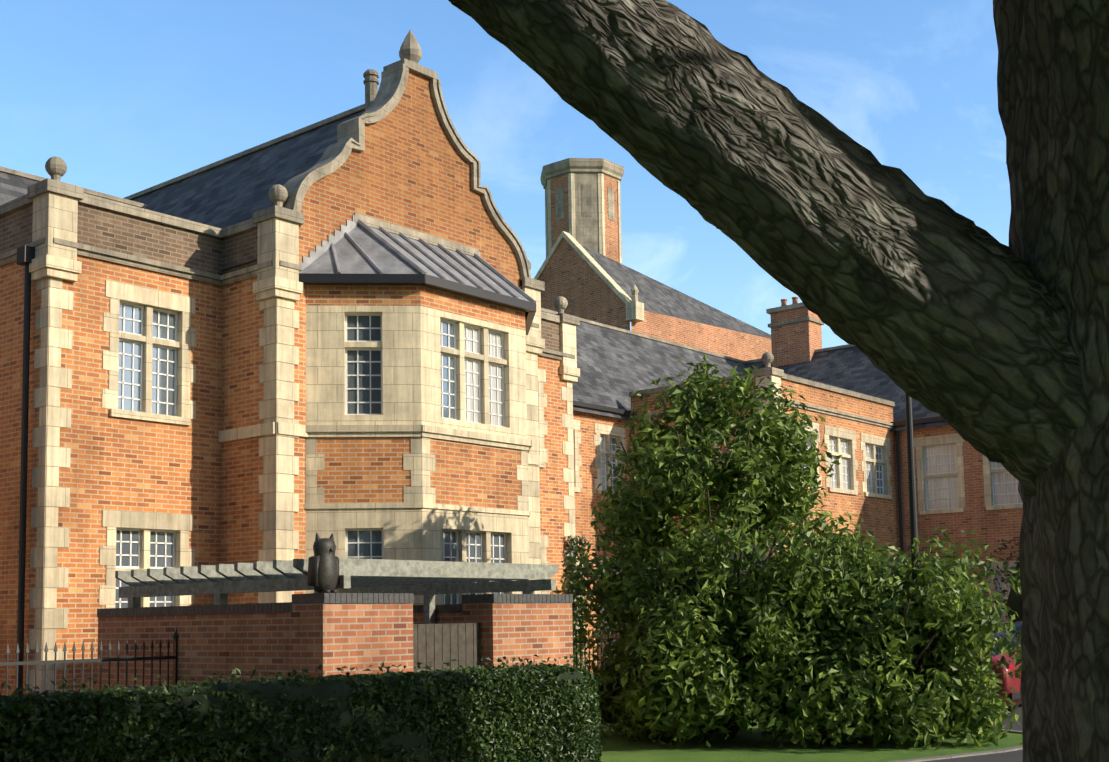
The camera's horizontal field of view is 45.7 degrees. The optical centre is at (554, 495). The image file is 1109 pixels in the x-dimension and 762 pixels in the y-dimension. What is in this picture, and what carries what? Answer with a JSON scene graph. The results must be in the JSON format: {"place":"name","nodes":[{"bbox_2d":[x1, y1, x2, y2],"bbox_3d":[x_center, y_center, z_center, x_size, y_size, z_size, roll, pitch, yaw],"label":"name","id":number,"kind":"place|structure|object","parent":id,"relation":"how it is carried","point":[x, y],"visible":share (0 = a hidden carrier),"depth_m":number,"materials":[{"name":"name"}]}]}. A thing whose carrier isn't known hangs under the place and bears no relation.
{"place":"outdoors","nodes":[
{"label":"outdoors","id":0,"kind":"place"},
{"bbox_2d":[0,0,1010,347],"label":"sky","id":1,"kind":"structure","parent":0,"point":[133,96],"materials":[{"name":"blue"}]},
{"bbox_2d":[0,30,1022,695],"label":"building","id":2,"kind":"structure","parent":0,"point":[408,167],"depth_m":21.66,"materials":[{"name":"orange brick"}]},
{"bbox_2d":[0,100,948,431],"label":"building roofs","id":3,"kind":"structure","parent":2,"relation":"attached to","point":[616,366],"depth_m":27.32,"materials":[{"name":"grey tile"}]},
{"bbox_2d":[115,302,1022,627],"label":"windows","id":4,"kind":"structure","parent":2,"relation":"attached to","point":[363,380],"depth_m":21.84,"materials":[{"name":"glass"}]},
{"bbox_2d":[566,535,589,667],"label":"climber leaves","id":5,"kind":"object","parent":2,"relation":"attached to","point":[572,545],"visible":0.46,"depth_m":28.61,"materials":[{"name":"green plant"}]},
{"bbox_2d":[905,393,921,672],"bbox_3d":[5.240,0.132,19.239,0.620,6.780,0.620,-5,-7,40],"label":"drainpipe","id":6,"kind":"object","parent":2,"relation":"attached to","point":[911,477],"visible":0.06,"depth_m":19.23,"materials":[{"name":"black metal"}]},
{"bbox_2d":[599,719,1022,761],"bbox_3d":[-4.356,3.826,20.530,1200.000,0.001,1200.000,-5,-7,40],"label":"ground","id":7,"kind":"structure","parent":0,"point":[745,746],"depth_m":17.82,"materials":[{"name":"green plant"}]},
{"bbox_2d":[0,663,600,761],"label":"hedge","id":8,"kind":"object","parent":7,"relation":"on","point":[22,709],"depth_m":12.00,"materials":[{"name":"green plant"}]},
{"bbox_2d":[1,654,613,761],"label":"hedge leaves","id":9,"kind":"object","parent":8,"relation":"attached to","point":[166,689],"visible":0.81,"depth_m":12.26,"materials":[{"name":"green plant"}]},
{"bbox_2d":[589,676,603,761],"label":"hedge leaves","id":10,"kind":"object","parent":8,"relation":"attached to","point":[596,678],"visible":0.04,"depth_m":15.34,"materials":[{"name":"green plant"}]},
{"bbox_2d":[0,627,625,695],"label":"iron railings","id":11,"kind":"object","parent":7,"relation":"on","point":[174,657],"visible":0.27,"depth_m":15.66,"materials":[{"name":"black metal"}]},
{"bbox_2d":[97,558,572,690],"bbox_3d":[-2.921,2.255,17.709,4.670,2.550,4.400,-5,-7,40],"label":"bin store enclosure","id":12,"kind":"object","parent":7,"relation":"on","point":[375,617],"visible":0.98,"depth_m":16.27,"materials":[{"name":"brick"}]},
{"bbox_2d":[307,533,338,592],"bbox_3d":[-2.591,0.823,14.864,0.283,0.795,0.350,-5,-7,40],"label":"owl statue","id":13,"kind":"object","parent":12,"relation":"on","point":[323,569],"visible":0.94,"depth_m":14.77,"materials":[{"name":"grey stone"}]},
{"bbox_2d":[552,354,1022,749],"bbox_3d":[3.283,0.694,19.521,7.114,6.000,5.313,-5,-7,40],"label":"laurel shrub","id":14,"kind":"object","parent":7,"relation":"on","point":[665,674],"depth_m":18.47,"materials":[{"name":"green plant"}]},
{"bbox_2d":[980,538,1022,626],"bbox_3d":[12.982,2.921,34.818,3.532,3.880,2.701,-5,-7,40],"label":"shrub","id":15,"kind":"object","parent":7,"relation":"on","point":[1005,569],"depth_m":34.83,"materials":[{"name":"plant"}]},
{"bbox_2d":[993,0,1108,761],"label":"tree","id":16,"kind":"object","parent":7,"relation":"on","point":[1053,82],"visible":0.77,"depth_m":2.52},
{"bbox_2d":[448,0,1089,496],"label":"tree limb","id":17,"kind":"object","parent":16,"relation":"attached to","point":[944,310],"visible":0.92,"depth_m":2.54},
{"bbox_2d":[760,707,1022,761],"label":"road asphalt","id":18,"kind":"structure","parent":0,"point":[1012,754],"depth_m":16.52,"materials":[{"name":"grey asphalt"}]},
{"bbox_2d":[960,637,1020,713],"bbox_3d":[6.456,3.163,23.407,3.924,1.476,1.900,-5,-7,40],"label":"red hatchback car","id":19,"kind":"object","parent":18,"relation":"on","point":[1014,683],"visible":0.1,"depth_m":21.75,"materials":[{"name":"red paint"}]},
{"bbox_2d":[992,631,1021,706],"bbox_3d":[7.510,3.312,25.126,3.624,1.466,1.900,-5,-7,40],"label":"blue hatchback car","id":20,"kind":"object","parent":18,"relation":"on","point":[1004,634],"visible":0.02,"depth_m":24.27,"materials":[{"name":"blue paint"}]},
{"bbox_2d":[1004,621,1021,634],"bbox_3d":[10.486,3.338,26.974,1.993,1.656,4.574,-5,-7,40],"label":"dark blue estate car","id":21,"kind":"object","parent":18,"relation":"on","point":[1018,625],"depth_m":26.00,"materials":[{"name":"blue paint"}]}
]}

